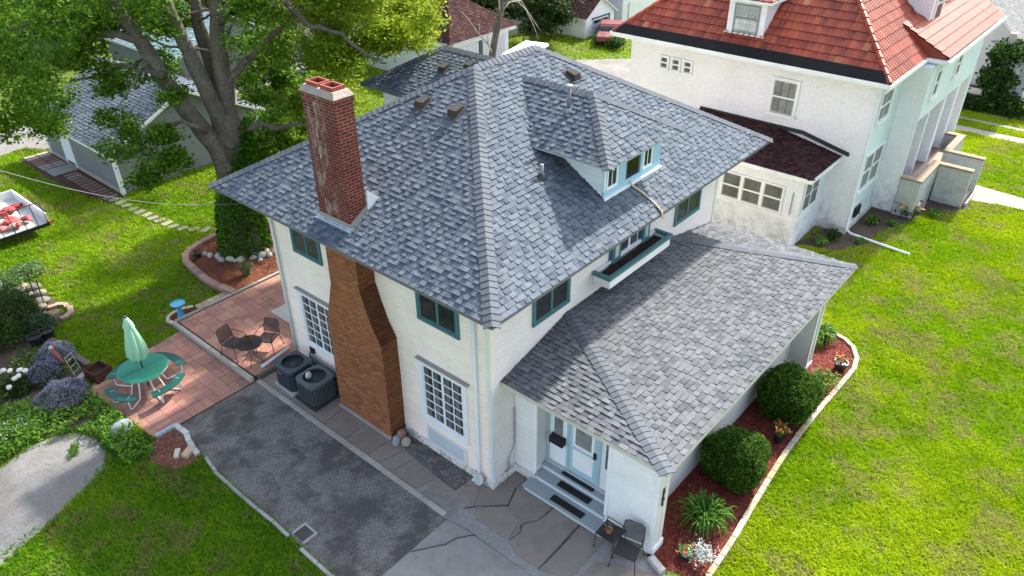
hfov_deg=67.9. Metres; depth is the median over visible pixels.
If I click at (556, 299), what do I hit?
window
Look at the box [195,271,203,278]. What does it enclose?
edging brick
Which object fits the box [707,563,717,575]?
edging block
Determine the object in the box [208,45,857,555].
white house
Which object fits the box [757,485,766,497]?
edging block
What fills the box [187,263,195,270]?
edging brick
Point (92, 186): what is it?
path paver
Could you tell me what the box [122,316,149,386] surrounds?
patio umbrella
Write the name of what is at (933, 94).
window
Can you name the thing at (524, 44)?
white van
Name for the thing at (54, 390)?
catmint
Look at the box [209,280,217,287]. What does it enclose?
edging brick
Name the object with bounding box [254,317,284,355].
iron chair
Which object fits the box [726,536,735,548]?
edging block
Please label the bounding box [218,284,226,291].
edging brick
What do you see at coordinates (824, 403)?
edging block
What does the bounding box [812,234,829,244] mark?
leafy plant
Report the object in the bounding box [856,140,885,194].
window
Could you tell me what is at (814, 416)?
edging block
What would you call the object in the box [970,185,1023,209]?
front walk
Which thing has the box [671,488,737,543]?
daylily clump
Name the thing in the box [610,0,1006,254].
stucco house
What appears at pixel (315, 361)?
foundation
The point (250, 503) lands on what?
kerb piece
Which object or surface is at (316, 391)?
air conditioner
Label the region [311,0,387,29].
broadleaf tree
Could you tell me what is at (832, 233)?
leafy plant
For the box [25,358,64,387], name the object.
catmint
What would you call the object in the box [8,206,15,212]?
load bundle
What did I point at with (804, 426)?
edging block
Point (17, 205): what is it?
load bundle
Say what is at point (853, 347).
edging block
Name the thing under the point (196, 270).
edging brick
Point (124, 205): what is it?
stepping stone
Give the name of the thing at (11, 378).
peony
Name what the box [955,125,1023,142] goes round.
sidewalk
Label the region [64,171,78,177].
path paver
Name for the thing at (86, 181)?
path paver
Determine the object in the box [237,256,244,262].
rock
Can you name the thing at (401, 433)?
round stone
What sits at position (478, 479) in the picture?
round plaque
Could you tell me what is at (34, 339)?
flower pot
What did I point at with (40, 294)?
iron trellis
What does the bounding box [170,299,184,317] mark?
bird bath
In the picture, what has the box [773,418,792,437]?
bromeliad
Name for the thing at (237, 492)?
kerb piece
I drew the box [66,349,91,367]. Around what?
garden timber
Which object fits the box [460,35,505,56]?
plank doors
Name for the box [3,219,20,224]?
load bundle
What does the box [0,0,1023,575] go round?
ground
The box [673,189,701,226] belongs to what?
window
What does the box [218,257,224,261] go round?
rock
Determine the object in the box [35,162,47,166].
path paver
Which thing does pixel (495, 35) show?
dead tree
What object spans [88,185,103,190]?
path paver
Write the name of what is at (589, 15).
gable garage
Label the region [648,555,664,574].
edging block
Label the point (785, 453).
edging block
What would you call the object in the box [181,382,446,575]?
asphalt driveway
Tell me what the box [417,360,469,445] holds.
window
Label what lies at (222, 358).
patio kerb
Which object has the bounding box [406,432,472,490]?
dark gravel strip
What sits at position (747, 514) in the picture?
edging block
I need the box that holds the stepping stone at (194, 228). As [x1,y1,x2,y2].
[188,226,199,231]
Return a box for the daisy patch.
[0,415,43,453]
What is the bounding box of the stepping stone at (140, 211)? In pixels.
[133,209,145,214]
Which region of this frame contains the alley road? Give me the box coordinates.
[0,14,366,155]
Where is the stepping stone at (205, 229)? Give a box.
[200,226,211,232]
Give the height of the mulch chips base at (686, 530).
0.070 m
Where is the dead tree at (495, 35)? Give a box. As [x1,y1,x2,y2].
[464,0,539,56]
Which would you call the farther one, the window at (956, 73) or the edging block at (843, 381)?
the window at (956, 73)
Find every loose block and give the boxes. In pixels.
[173,448,180,458]
[181,445,194,458]
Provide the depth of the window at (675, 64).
30.90 m
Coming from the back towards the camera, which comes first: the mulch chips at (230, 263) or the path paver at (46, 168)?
the path paver at (46, 168)
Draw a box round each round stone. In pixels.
[305,371,311,378]
[392,435,399,445]
[396,429,405,440]
[401,437,410,446]
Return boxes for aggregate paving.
[261,372,679,575]
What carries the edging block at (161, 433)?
on the ground at (136, 270)
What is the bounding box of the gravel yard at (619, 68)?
[576,59,630,81]
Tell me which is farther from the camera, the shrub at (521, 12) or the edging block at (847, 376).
the shrub at (521, 12)
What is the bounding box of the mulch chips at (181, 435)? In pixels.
[149,428,198,467]
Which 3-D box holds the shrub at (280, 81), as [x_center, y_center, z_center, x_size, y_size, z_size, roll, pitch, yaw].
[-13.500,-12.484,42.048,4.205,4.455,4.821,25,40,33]
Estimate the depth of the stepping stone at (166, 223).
30.25 m
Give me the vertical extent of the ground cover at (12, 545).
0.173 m
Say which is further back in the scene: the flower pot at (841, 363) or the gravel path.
the flower pot at (841, 363)
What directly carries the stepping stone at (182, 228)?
on the lawn grass at (126, 216)
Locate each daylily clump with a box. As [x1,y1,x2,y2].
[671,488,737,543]
[809,366,845,392]
[817,322,841,346]
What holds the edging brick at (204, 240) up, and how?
on the ground at (136, 270)
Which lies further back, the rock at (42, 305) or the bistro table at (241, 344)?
the rock at (42, 305)
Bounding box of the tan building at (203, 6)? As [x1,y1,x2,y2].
[200,0,321,27]
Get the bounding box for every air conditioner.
[274,351,311,396]
[295,365,339,411]
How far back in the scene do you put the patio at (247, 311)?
24.33 m
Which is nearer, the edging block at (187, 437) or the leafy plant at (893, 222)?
the edging block at (187, 437)
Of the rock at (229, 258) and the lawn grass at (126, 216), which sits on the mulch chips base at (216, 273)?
the rock at (229, 258)
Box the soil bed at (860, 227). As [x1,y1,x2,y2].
[794,191,969,251]
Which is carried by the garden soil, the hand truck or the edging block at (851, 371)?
the hand truck
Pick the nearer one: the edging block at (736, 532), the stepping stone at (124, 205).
the edging block at (736, 532)
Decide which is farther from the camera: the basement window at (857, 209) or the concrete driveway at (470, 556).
the basement window at (857, 209)
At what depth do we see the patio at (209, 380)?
21.74 m
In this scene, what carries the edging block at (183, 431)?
on the mulch chips base at (166, 459)
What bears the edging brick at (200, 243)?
on the ground at (136, 270)
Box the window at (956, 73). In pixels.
[951,54,963,78]
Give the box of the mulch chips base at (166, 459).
[150,429,199,469]
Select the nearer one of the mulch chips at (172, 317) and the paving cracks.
the paving cracks
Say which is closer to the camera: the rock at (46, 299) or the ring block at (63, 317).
the ring block at (63, 317)
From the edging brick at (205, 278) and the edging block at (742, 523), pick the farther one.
the edging brick at (205, 278)
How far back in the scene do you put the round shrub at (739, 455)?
18.02 m
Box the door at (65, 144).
[59,134,74,164]
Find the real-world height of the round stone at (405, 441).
0.334 m
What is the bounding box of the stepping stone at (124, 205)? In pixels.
[121,203,131,207]
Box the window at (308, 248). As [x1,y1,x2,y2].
[289,228,322,265]
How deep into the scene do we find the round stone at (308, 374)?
20.92 m
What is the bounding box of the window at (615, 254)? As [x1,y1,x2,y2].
[608,224,650,265]
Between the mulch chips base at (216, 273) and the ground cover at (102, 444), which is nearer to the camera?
the ground cover at (102, 444)
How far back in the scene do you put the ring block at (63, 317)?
24.70 m
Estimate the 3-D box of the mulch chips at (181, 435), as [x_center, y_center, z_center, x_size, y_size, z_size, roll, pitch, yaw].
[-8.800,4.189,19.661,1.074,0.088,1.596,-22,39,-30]
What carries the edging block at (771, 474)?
on the ground at (136, 270)
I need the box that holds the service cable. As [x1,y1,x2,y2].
[0,170,240,204]
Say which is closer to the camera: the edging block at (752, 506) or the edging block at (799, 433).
the edging block at (752, 506)
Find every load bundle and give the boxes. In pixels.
[0,226,8,231]
[1,207,7,211]
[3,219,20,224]
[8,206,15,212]
[8,223,15,228]
[10,203,22,207]
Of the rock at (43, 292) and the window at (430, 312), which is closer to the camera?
the window at (430, 312)
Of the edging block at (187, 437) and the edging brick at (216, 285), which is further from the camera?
the edging brick at (216, 285)
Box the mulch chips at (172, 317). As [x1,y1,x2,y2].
[170,307,195,320]
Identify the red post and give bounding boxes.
[48,346,68,368]
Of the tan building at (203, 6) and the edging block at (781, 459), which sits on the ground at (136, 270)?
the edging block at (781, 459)
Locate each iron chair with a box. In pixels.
[215,323,245,361]
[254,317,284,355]
[608,519,645,575]
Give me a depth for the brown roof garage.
44.31 m
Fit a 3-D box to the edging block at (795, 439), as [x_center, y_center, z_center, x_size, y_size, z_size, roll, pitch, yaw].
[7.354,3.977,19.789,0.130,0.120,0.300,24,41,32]
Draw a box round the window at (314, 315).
[296,290,333,360]
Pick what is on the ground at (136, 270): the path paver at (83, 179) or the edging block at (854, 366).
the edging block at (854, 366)
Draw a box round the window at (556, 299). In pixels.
[532,278,570,327]
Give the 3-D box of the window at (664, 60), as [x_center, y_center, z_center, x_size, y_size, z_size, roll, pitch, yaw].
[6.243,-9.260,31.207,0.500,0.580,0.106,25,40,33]
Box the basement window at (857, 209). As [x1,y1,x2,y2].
[852,203,861,217]
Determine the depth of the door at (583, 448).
17.66 m
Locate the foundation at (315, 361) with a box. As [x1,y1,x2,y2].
[311,354,337,385]
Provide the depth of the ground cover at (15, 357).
22.60 m
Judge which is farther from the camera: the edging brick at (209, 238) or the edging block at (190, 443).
the edging brick at (209, 238)
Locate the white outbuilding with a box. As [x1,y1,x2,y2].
[608,0,657,21]
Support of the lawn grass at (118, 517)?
on the ground at (136, 270)
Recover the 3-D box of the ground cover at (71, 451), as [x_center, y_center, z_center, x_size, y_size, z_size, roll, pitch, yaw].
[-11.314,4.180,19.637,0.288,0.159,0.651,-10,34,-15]
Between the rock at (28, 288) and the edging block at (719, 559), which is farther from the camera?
the rock at (28, 288)
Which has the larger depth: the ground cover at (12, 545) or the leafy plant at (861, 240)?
the leafy plant at (861, 240)
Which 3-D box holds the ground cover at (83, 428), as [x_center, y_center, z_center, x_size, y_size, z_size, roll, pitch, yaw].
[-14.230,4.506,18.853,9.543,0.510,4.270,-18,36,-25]
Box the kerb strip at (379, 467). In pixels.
[257,379,446,516]
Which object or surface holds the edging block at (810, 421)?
on the ground at (136, 270)
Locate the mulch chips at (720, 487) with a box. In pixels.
[649,336,853,575]
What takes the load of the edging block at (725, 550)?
on the ground at (136, 270)
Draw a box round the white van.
[501,41,549,55]
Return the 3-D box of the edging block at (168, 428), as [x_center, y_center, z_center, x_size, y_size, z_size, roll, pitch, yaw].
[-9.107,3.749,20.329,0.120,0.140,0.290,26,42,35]
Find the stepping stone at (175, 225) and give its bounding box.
[168,223,178,228]
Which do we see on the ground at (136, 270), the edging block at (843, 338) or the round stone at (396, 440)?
the edging block at (843, 338)
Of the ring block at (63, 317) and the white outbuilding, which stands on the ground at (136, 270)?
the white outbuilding
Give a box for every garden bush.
[0,268,25,293]
[0,281,41,329]
[0,304,25,349]
[1,260,45,282]
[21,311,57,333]
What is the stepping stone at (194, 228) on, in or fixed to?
on the ground at (136, 270)
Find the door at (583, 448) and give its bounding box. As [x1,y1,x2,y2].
[568,425,598,484]
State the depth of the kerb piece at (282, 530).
17.47 m
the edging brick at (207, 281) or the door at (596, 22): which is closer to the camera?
the edging brick at (207, 281)
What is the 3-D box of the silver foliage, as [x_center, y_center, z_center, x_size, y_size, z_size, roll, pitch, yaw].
[4.136,5.780,16.575,0.731,0.509,0.914,11,34,17]
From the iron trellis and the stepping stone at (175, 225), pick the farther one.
the stepping stone at (175, 225)
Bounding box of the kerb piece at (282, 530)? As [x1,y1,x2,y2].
[272,521,289,537]
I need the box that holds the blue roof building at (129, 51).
[103,1,273,86]
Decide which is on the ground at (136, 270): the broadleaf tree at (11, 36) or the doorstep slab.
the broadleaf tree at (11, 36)
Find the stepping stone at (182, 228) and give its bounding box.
[176,225,187,230]
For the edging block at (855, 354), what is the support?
on the ground at (136, 270)
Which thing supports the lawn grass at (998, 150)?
on the ground at (136, 270)
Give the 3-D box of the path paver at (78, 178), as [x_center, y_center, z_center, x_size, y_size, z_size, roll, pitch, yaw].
[-19.397,-4.903,33.975,0.220,0.040,0.620,26,40,34]
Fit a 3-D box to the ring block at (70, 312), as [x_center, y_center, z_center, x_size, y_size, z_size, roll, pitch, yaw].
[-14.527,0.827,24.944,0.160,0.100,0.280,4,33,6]
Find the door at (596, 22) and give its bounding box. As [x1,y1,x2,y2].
[592,15,607,36]
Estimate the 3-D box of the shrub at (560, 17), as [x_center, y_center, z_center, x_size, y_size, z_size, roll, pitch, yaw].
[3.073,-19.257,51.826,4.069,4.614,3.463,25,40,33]
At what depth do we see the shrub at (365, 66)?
41.08 m
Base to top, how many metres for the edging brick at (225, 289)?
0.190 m
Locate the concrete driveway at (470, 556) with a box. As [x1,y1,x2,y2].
[382,520,530,575]
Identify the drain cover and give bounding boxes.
[291,522,317,543]
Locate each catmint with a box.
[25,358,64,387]
[32,377,91,415]
[34,340,77,368]
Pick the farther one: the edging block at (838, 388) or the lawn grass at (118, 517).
the edging block at (838, 388)
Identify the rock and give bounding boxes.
[25,283,41,291]
[32,289,46,296]
[36,296,50,303]
[37,302,46,309]
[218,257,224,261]
[225,255,233,260]
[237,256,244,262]
[250,255,257,259]
[258,251,266,257]
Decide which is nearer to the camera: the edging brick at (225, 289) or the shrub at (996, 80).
the edging brick at (225, 289)
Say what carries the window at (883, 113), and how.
in the stucco house at (852, 108)
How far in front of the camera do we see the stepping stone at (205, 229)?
29.79 m
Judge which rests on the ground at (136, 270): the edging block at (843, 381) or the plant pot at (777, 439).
the edging block at (843, 381)
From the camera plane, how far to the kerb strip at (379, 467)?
19.60 m
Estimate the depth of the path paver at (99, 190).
32.85 m
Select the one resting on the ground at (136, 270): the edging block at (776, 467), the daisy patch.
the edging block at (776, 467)
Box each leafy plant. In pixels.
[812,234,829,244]
[825,228,843,241]
[855,237,868,243]
[863,214,882,223]
[888,220,898,225]
[926,208,941,217]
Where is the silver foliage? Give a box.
[687,533,719,570]
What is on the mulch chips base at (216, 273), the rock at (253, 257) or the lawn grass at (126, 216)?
the rock at (253, 257)
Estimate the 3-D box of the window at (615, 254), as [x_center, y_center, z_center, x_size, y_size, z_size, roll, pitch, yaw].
[3.018,-1.361,19.363,0.130,1.020,1.800,25,40,33]
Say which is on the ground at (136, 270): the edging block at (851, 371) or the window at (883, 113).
the edging block at (851, 371)
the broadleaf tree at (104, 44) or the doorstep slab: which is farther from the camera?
the broadleaf tree at (104, 44)
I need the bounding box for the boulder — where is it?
[109,418,132,434]
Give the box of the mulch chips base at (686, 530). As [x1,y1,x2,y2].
[647,336,853,575]
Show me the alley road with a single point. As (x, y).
(5, 148)
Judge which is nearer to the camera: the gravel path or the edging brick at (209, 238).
the gravel path
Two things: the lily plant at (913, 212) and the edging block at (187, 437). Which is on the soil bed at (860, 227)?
the lily plant at (913, 212)
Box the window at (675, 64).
[669,57,681,72]
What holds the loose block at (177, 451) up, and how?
on the mulch chips base at (166, 459)
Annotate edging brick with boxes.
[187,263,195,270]
[190,243,198,248]
[190,266,197,273]
[192,268,200,275]
[195,241,202,246]
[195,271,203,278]
[198,273,206,280]
[199,238,207,243]
[201,275,209,283]
[204,235,212,241]
[205,278,213,285]
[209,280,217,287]
[213,282,221,290]
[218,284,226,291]
[222,286,231,292]
[227,288,236,293]
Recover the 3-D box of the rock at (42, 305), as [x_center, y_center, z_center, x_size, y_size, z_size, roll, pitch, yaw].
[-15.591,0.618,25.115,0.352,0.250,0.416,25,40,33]
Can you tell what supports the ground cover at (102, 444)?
on the ground at (136, 270)
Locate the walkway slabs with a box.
[262,371,659,575]
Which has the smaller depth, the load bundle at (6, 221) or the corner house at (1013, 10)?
the load bundle at (6, 221)
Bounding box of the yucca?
[233,260,255,276]
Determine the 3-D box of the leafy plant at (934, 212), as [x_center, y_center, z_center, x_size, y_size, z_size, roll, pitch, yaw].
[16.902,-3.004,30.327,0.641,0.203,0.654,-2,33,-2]
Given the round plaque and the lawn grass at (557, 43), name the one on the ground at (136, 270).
the lawn grass at (557, 43)
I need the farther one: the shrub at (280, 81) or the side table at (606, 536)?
the shrub at (280, 81)
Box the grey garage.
[38,56,264,194]
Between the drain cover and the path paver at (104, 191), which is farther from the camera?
the path paver at (104, 191)
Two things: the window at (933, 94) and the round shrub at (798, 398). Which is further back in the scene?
the window at (933, 94)
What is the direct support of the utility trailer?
on the ground at (136, 270)
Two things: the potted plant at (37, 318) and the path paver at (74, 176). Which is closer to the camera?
the potted plant at (37, 318)
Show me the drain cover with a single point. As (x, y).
(305, 532)
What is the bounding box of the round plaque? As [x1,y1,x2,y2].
[473,473,483,485]
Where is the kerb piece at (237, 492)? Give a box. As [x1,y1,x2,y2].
[227,482,242,497]
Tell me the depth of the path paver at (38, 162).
35.45 m
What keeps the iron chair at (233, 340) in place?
on the patio at (247, 311)
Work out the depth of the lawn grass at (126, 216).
28.43 m
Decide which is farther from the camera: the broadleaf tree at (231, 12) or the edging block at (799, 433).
the broadleaf tree at (231, 12)
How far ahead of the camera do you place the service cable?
17.75 m
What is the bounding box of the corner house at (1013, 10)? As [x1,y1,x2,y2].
[967,0,1023,97]
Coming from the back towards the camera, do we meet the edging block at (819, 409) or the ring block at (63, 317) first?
the ring block at (63, 317)
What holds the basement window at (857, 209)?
in the stucco house at (852, 108)
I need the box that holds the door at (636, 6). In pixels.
[628,0,652,17]
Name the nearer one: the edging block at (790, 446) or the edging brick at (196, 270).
the edging block at (790, 446)
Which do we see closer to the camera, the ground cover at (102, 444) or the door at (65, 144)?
the ground cover at (102, 444)
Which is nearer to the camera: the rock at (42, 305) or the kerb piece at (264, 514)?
the kerb piece at (264, 514)
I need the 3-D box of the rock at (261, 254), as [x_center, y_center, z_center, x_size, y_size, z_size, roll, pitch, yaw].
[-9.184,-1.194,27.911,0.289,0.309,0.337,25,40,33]
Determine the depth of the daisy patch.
19.96 m
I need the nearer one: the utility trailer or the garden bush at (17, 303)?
the garden bush at (17, 303)
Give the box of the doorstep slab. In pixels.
[45,163,78,176]
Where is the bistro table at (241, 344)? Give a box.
[235,335,263,367]
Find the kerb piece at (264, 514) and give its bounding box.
[256,508,273,523]
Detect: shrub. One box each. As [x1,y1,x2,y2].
[230,23,301,98]
[257,3,305,49]
[290,44,375,87]
[469,0,511,18]
[496,0,567,41]
[534,0,585,39]
[591,34,626,48]
[698,423,772,494]
[755,359,829,428]
[962,32,1023,120]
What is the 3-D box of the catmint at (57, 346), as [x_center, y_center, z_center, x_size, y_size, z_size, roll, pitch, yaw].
[-13.668,1.880,22.677,1.278,0.636,1.138,25,40,33]
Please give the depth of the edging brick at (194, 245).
28.45 m
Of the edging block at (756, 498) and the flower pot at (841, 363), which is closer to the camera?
the edging block at (756, 498)
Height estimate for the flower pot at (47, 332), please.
0.713 m
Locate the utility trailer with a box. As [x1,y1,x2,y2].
[0,190,52,242]
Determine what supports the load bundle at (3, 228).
in the utility trailer
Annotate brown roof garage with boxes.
[354,0,517,70]
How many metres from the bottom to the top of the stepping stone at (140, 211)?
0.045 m
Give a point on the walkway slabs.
(537, 544)
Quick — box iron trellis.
[26,272,43,302]
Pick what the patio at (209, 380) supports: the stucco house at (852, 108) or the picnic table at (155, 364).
the picnic table at (155, 364)
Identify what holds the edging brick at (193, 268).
on the ground at (136, 270)
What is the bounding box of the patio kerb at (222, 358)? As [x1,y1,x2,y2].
[172,271,278,381]
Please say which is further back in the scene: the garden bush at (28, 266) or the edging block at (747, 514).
the garden bush at (28, 266)
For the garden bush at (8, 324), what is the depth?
23.34 m
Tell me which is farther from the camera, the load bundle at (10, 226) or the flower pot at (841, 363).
the load bundle at (10, 226)
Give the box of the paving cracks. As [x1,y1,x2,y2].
[319,397,579,569]
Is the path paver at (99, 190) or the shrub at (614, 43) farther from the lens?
the shrub at (614, 43)
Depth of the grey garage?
33.57 m
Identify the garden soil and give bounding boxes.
[0,285,130,454]
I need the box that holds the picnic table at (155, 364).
[104,352,185,409]
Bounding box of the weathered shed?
[485,0,531,36]
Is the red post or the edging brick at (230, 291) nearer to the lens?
the red post
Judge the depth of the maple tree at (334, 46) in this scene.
24.44 m
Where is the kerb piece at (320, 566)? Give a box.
[316,563,333,575]
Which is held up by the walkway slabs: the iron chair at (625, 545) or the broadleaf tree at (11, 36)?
the iron chair at (625, 545)
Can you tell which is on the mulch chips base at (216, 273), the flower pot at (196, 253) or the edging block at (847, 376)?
the flower pot at (196, 253)
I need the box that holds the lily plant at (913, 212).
[895,200,924,217]
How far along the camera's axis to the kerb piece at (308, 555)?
16.85 m
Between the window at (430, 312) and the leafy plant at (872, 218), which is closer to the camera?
the window at (430, 312)
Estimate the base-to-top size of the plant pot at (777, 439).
0.210 m
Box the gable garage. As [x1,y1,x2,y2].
[533,0,617,38]
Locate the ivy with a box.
[213,116,272,258]
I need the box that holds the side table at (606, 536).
[593,516,625,558]
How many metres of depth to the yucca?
26.73 m
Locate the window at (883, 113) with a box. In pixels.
[874,86,895,125]
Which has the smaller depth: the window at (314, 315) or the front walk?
the window at (314, 315)
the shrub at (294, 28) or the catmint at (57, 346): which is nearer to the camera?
the catmint at (57, 346)
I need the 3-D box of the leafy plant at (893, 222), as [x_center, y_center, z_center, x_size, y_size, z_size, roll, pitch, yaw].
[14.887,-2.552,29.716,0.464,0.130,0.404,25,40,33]
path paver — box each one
[32,160,44,164]
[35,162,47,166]
[41,166,53,170]
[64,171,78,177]
[67,173,81,178]
[70,175,85,180]
[74,177,88,182]
[77,179,92,184]
[81,181,96,186]
[84,183,99,189]
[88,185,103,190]
[91,187,106,193]
[96,189,110,195]
[99,191,114,197]
[102,193,117,199]
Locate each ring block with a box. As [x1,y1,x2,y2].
[48,303,57,309]
[59,314,69,320]
[64,310,73,314]
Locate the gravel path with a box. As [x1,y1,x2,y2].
[0,433,105,565]
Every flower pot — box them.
[23,326,42,348]
[37,320,54,342]
[192,247,200,257]
[243,334,250,342]
[604,522,614,533]
[676,539,696,561]
[832,354,848,370]
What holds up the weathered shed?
on the ground at (136, 270)
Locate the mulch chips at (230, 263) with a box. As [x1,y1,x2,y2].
[189,224,278,287]
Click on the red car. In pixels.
(606, 26)
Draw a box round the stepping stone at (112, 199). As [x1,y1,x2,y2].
[108,197,119,201]
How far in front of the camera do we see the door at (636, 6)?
56.59 m
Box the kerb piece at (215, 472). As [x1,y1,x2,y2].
[213,470,228,483]
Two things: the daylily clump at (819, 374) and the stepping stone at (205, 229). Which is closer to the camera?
the daylily clump at (819, 374)
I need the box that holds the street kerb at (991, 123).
[959,116,1023,130]
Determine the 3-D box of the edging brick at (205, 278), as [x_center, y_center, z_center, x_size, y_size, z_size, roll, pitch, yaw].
[-10.683,-0.282,26.574,0.220,0.190,0.240,28,43,35]
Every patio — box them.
[90,331,252,437]
[179,274,294,378]
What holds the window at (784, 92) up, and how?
in the stucco house at (852, 108)
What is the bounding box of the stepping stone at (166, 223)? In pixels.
[160,220,172,225]
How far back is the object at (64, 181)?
33.75 m
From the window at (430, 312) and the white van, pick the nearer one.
the window at (430, 312)
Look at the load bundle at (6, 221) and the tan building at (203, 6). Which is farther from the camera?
the tan building at (203, 6)
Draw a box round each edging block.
[154,429,166,438]
[165,423,176,431]
[174,423,182,431]
[179,427,190,434]
[184,433,191,442]
[187,440,195,446]
[192,446,200,456]
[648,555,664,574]
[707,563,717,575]
[713,554,724,565]
[720,545,730,558]
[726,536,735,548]
[732,527,741,539]
[737,518,746,528]
[742,510,751,520]
[747,501,756,511]
[752,493,761,503]
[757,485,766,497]
[762,477,770,488]
[767,470,775,480]
[771,463,780,472]
[776,455,784,465]
[780,448,789,457]
[786,442,793,452]
[790,435,798,444]
[795,429,803,437]
[800,423,808,431]
[805,417,813,425]
[811,412,818,419]
[816,405,823,412]
[820,400,827,408]
[824,394,832,403]
[829,389,837,397]
[834,384,841,391]
[836,334,846,340]
[838,379,846,386]
[843,374,850,381]
[844,339,853,346]
[847,368,854,377]
[850,345,856,351]
[852,351,858,357]
[852,363,856,371]
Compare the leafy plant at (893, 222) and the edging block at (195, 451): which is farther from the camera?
the leafy plant at (893, 222)
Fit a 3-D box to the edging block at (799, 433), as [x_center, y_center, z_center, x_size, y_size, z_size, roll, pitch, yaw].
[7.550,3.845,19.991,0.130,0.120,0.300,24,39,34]
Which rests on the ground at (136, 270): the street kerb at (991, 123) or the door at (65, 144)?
the street kerb at (991, 123)
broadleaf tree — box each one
[0,0,45,71]
[27,0,108,53]
[184,0,273,21]
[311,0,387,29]
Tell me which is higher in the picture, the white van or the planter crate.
the white van
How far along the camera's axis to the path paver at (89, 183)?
33.42 m
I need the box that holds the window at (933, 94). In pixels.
[928,66,944,100]
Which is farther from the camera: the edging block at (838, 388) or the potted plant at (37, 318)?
the potted plant at (37, 318)
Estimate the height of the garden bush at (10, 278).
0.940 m
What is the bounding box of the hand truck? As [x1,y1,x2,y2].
[64,352,84,377]
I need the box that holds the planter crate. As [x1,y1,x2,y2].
[83,360,112,384]
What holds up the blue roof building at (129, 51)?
on the alley road
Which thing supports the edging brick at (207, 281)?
on the ground at (136, 270)
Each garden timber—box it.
[46,337,68,352]
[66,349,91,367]
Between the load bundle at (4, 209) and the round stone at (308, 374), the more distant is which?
the load bundle at (4, 209)
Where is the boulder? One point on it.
(117, 424)
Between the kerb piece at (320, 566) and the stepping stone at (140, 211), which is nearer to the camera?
the kerb piece at (320, 566)
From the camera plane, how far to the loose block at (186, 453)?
19.46 m
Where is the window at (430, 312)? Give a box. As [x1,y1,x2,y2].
[415,292,459,339]
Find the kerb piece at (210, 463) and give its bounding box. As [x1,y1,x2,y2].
[204,456,215,470]
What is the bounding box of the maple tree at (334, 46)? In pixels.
[0,0,451,259]
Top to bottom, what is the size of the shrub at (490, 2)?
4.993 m
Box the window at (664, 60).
[657,54,669,70]
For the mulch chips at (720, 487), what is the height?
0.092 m
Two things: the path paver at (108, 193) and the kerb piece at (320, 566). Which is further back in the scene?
the path paver at (108, 193)
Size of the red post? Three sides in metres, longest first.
0.970 x 0.140 x 0.133 m
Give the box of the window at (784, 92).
[764,76,801,119]
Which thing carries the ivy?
attached to the maple tree at (334, 46)
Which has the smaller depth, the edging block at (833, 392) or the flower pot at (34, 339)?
the edging block at (833, 392)
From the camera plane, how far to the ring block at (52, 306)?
25.24 m
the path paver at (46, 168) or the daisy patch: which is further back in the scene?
the path paver at (46, 168)
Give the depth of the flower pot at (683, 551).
16.64 m
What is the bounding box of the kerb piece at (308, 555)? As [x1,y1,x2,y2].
[299,547,317,565]
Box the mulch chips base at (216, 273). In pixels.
[190,223,278,289]
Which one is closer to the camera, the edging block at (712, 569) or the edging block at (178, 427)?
the edging block at (712, 569)
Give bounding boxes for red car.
[595,19,622,44]
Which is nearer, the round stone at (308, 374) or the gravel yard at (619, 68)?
the round stone at (308, 374)
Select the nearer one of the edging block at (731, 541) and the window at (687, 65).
the edging block at (731, 541)
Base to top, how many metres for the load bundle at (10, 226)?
0.194 m
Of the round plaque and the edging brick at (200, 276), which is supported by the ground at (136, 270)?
the edging brick at (200, 276)
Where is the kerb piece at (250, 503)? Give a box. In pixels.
[241,495,257,510]
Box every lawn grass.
[0,112,307,455]
[0,415,336,575]
[240,32,631,121]
[664,109,1023,575]
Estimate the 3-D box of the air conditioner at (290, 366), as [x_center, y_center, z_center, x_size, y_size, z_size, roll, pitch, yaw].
[-6.208,2.410,21.729,0.896,0.800,0.896,25,40,33]
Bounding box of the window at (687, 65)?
[680,59,693,75]
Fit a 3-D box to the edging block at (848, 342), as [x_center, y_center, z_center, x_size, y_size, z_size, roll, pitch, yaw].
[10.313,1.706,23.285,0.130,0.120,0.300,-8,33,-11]
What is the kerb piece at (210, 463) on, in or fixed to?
on the ground at (136, 270)
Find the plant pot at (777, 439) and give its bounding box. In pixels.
[774,432,785,443]
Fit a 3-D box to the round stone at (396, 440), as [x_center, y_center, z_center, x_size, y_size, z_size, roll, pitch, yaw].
[-3.018,3.979,19.768,0.188,0.352,0.238,25,40,33]
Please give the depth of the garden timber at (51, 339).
23.50 m
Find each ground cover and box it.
[0,296,74,405]
[0,386,153,466]
[0,427,127,565]
[67,440,79,459]
[93,432,151,461]
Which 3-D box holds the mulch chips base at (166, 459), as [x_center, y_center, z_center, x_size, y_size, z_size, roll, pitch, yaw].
[-8.819,4.235,19.680,1.059,0.060,1.559,-23,39,-31]
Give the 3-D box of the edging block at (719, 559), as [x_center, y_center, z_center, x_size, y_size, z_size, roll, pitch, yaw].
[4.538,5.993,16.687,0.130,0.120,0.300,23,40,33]
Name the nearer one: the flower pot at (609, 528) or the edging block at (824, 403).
the flower pot at (609, 528)
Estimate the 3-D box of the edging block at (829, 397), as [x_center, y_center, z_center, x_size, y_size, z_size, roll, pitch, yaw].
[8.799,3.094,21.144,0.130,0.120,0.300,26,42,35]
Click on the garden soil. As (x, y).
(7, 355)
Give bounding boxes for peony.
[0,367,33,398]
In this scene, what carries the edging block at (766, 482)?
on the ground at (136, 270)

